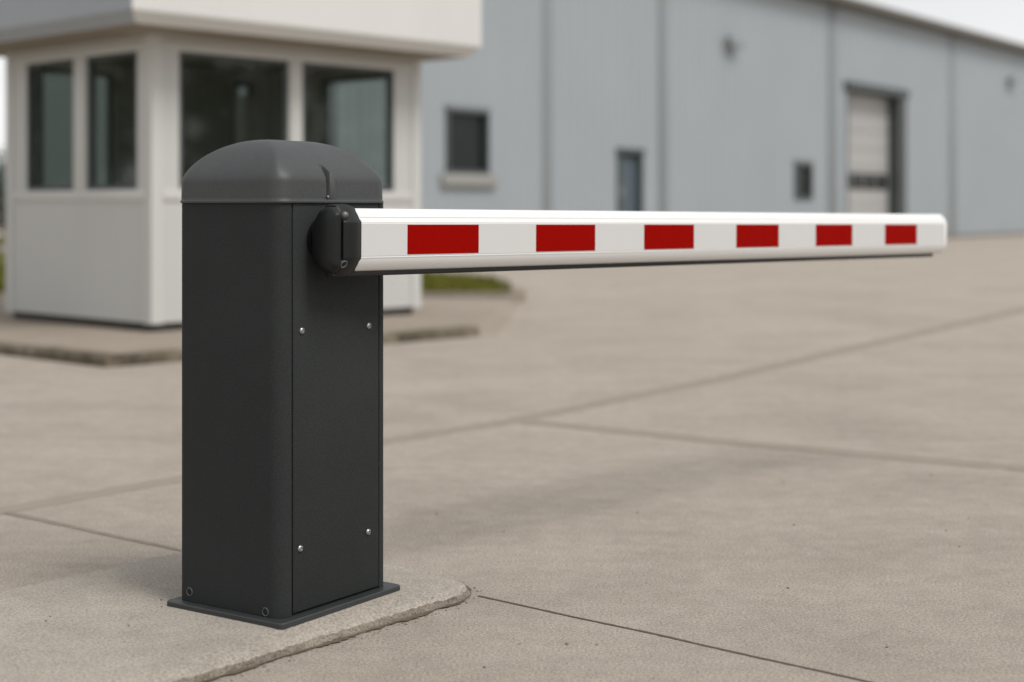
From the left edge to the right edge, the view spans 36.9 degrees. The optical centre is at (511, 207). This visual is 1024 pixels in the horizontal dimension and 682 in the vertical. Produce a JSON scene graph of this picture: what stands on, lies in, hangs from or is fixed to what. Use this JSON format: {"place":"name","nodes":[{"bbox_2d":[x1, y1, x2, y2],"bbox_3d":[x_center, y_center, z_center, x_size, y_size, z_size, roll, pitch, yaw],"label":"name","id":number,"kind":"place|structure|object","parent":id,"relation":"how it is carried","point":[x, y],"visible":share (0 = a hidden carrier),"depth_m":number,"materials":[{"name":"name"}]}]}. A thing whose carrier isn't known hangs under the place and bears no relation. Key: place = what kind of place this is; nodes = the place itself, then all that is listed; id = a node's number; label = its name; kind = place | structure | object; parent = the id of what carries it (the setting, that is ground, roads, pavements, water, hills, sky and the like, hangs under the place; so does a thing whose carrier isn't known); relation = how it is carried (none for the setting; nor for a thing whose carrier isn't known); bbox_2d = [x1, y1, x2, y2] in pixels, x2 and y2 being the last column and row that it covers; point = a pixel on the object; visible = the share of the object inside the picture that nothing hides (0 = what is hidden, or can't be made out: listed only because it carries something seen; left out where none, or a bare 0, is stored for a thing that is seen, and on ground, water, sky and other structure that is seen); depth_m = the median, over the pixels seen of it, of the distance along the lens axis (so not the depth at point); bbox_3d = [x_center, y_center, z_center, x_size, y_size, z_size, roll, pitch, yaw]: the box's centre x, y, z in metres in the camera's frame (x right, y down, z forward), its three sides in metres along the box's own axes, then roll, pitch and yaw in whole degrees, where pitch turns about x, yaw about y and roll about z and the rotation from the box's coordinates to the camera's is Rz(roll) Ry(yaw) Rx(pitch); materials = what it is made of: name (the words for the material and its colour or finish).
{"place":"outdoors","nodes":[
{"label":"outdoors","id":0,"kind":"place"},
{"bbox_2d":[0,235,511,291],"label":"grass","id":1,"kind":"structure","parent":0,"point":[467,283],"depth_m":16.67,"materials":[{"name":"green plant"}]},
{"bbox_2d":[0,298,515,352],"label":"island paving","id":2,"kind":"structure","parent":0,"point":[489,316],"depth_m":11.73,"materials":[{"name":"concrete"}]},
{"bbox_2d":[0,326,478,367],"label":"kerb","id":3,"kind":"structure","parent":2,"relation":"on","point":[82,357],"depth_m":9.79,"materials":[{"name":"concrete"}]},
{"bbox_2d":[0,0,480,331],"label":"guard booth","id":4,"kind":"object","parent":2,"relation":"on","point":[85,249],"visible":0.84,"depth_m":12.00,"materials":[{"name":"white metal"}]},
{"bbox_2d":[28,59,72,190],"bbox_3d":[-3.629,-0.647,12.146,0.715,1.020,0.050,0,0,43],"label":"window","id":5,"kind":"structure","parent":4,"relation":"in","point":[31,67],"depth_m":12.35,"materials":[{"name":"glass"}]},
{"bbox_2d":[40,68,112,185],"bbox_3d":[-3.692,-0.647,12.974,0.050,1.020,0.700,0,0,43],"label":"window","id":6,"kind":"structure","parent":4,"relation":"in","point":[109,76],"depth_m":13.19,"materials":[{"name":"glass"}]},
{"bbox_2d":[88,51,136,189],"bbox_3d":[-2.987,-0.647,11.545,0.687,1.020,0.050,0,0,43],"label":"window","id":7,"kind":"structure","parent":4,"relation":"in","point":[92,60],"depth_m":11.74,"materials":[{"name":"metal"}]},
{"bbox_2d":[179,51,287,188],"bbox_3d":[-2.134,-0.647,11.726,0.050,1.020,1.027,0,0,43],"label":"window","id":8,"kind":"structure","parent":4,"relation":"in","point":[283,64],"depth_m":11.83,"materials":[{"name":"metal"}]},
{"bbox_2d":[235,82,252,140],"bbox_3d":[-2.505,-0.647,14.248,0.050,1.020,0.200,0,0,43],"label":"window","id":9,"kind":"structure","parent":4,"relation":"in","point":[249,87],"depth_m":14.28,"materials":[{"name":"glass"}]},
{"bbox_2d":[303,62,392,190],"bbox_3d":[-1.354,-0.647,12.561,0.050,1.020,0.985,0,0,43],"label":"window","id":10,"kind":"structure","parent":4,"relation":"in","point":[389,73],"depth_m":12.88,"materials":[{"name":"glass"}]},
{"bbox_2d":[322,74,385,144],"bbox_3d":[-1.371,-0.647,13.590,0.900,1.020,0.050,0,0,43],"label":"window","id":11,"kind":"structure","parent":4,"relation":"in","point":[325,83],"depth_m":13.86,"materials":[{"name":"glass"}]},
{"bbox_2d":[0,273,525,303],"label":"lawn kerb","id":12,"kind":"structure","parent":2,"relation":"on","point":[516,294],"depth_m":15.46,"materials":[{"name":"concrete"}]},
{"bbox_2d":[0,225,1023,681],"bbox_3d":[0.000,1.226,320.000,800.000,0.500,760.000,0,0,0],"label":"ground","id":13,"kind":"structure","parent":0,"point":[714,545],"depth_m":5.50,"materials":[{"name":"concrete"}]},
{"bbox_2d":[0,147,5,237],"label":"shrub","id":14,"kind":"object","parent":13,"relation":"on","point":[3,203],"visible":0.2,"depth_m":45.34,"materials":[{"name":"green plant"}]},
{"bbox_2d":[2,511,181,550],"bbox_3d":[-1.141,0.981,4.525,1.227,0.014,0.035,0,0,38],"label":"ground joint","id":15,"kind":"object","parent":13,"relation":"on","point":[84,529],"visible":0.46,"depth_m":4.62,"materials":[{"name":"grey concrete"}]},
{"bbox_2d":[0,551,470,681],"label":"concrete pad","id":16,"kind":"object","parent":13,"relation":"on","point":[84,645],"visible":0.62,"depth_m":3.45,"materials":[{"name":"beige concrete"}]},
{"bbox_2d":[167,140,946,628],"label":"barrier gate","id":17,"kind":"structure","parent":16,"relation":"on","point":[293,252],"depth_m":3.59,"materials":[{"name":"grey metal"}]},
{"bbox_2d":[292,203,377,612],"bbox_3d":[-0.414,0.456,3.621,0.015,0.935,0.308,0,0,34],"label":"door panel","id":18,"kind":"structure","parent":17,"relation":"in","point":[335,319],"depth_m":3.60,"materials":[{"name":"black metal"}]},
{"bbox_2d":[200,585,471,681],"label":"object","id":19,"kind":"structure","parent":13,"relation":"on","point":[347,637],"depth_m":3.45,"materials":[{"name":"grey concrete"}]},
{"bbox_2d":[0,307,1023,514],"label":"ground joint","id":20,"kind":"object","parent":13,"relation":"on","point":[106,491],"visible":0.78,"depth_m":7.59,"materials":[{"name":"grey concrete"}]},
{"bbox_2d":[43,0,1023,237],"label":"warehouse","id":21,"kind":"structure","parent":13,"relation":"on","point":[832,106],"depth_m":36.10,"materials":[{"name":"grey metal"}]},
{"bbox_2d":[440,104,497,186],"bbox_3d":[-0.861,-1.148,28.658,0.270,1.510,1.690,0,0,36],"label":"window","id":22,"kind":"structure","parent":21,"relation":"in","point":[467,130],"depth_m":28.71,"materials":[{"name":"glass"}]},
{"bbox_2d":[616,148,644,210],"bbox_3d":[2.521,-0.148,33.340,0.200,2.270,1.140,0,0,36],"label":"door","id":23,"kind":"structure","parent":21,"relation":"in","point":[630,170],"depth_m":33.45,"materials":[{"name":"glass"}]},
{"bbox_2d":[726,36,745,46],"bbox_3d":[5.362,-3.995,36.924,0.248,0.226,0.680,0,0,36],"label":"wall lamp","id":24,"kind":"object","parent":21,"relation":"attached to","point":[735,41],"visible":1,"depth_m":36.75,"materials":[{"name":"grey metal"}]},
{"bbox_2d":[793,159,813,199],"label":"window","id":25,"kind":"structure","parent":21,"relation":"in","point":[803,170],"depth_m":40.44,"materials":[{"name":"black glass"}]},
{"bbox_2d":[848,92,887,213],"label":"loading door","id":26,"kind":"structure","parent":21,"relation":"in","point":[872,198],"depth_m":44.52,"materials":[{"name":"white metal"}]},
{"bbox_2d":[1009,76,1019,83],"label":"wall lamp","id":27,"kind":"object","parent":21,"relation":"attached to","point":[1015,80],"visible":1,"depth_m":53.48,"materials":[{"name":"grey metal"}]},
{"bbox_2d":[477,595,870,681],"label":"ground joint","id":28,"kind":"object","parent":13,"relation":"on","point":[740,653],"visible":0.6,"depth_m":3.45,"materials":[{"name":"grey concrete"}]},
{"bbox_2d":[516,419,1023,471],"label":"ground joint","id":29,"kind":"object","parent":13,"relation":"on","point":[909,458],"visible":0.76,"depth_m":6.25,"materials":[{"name":"grey concrete"}]},
{"bbox_2d":[0,0,1023,209],"label":"sky","id":30,"kind":"structure","parent":0,"point":[1004,19],"materials":[{"name":"white"}]}
]}

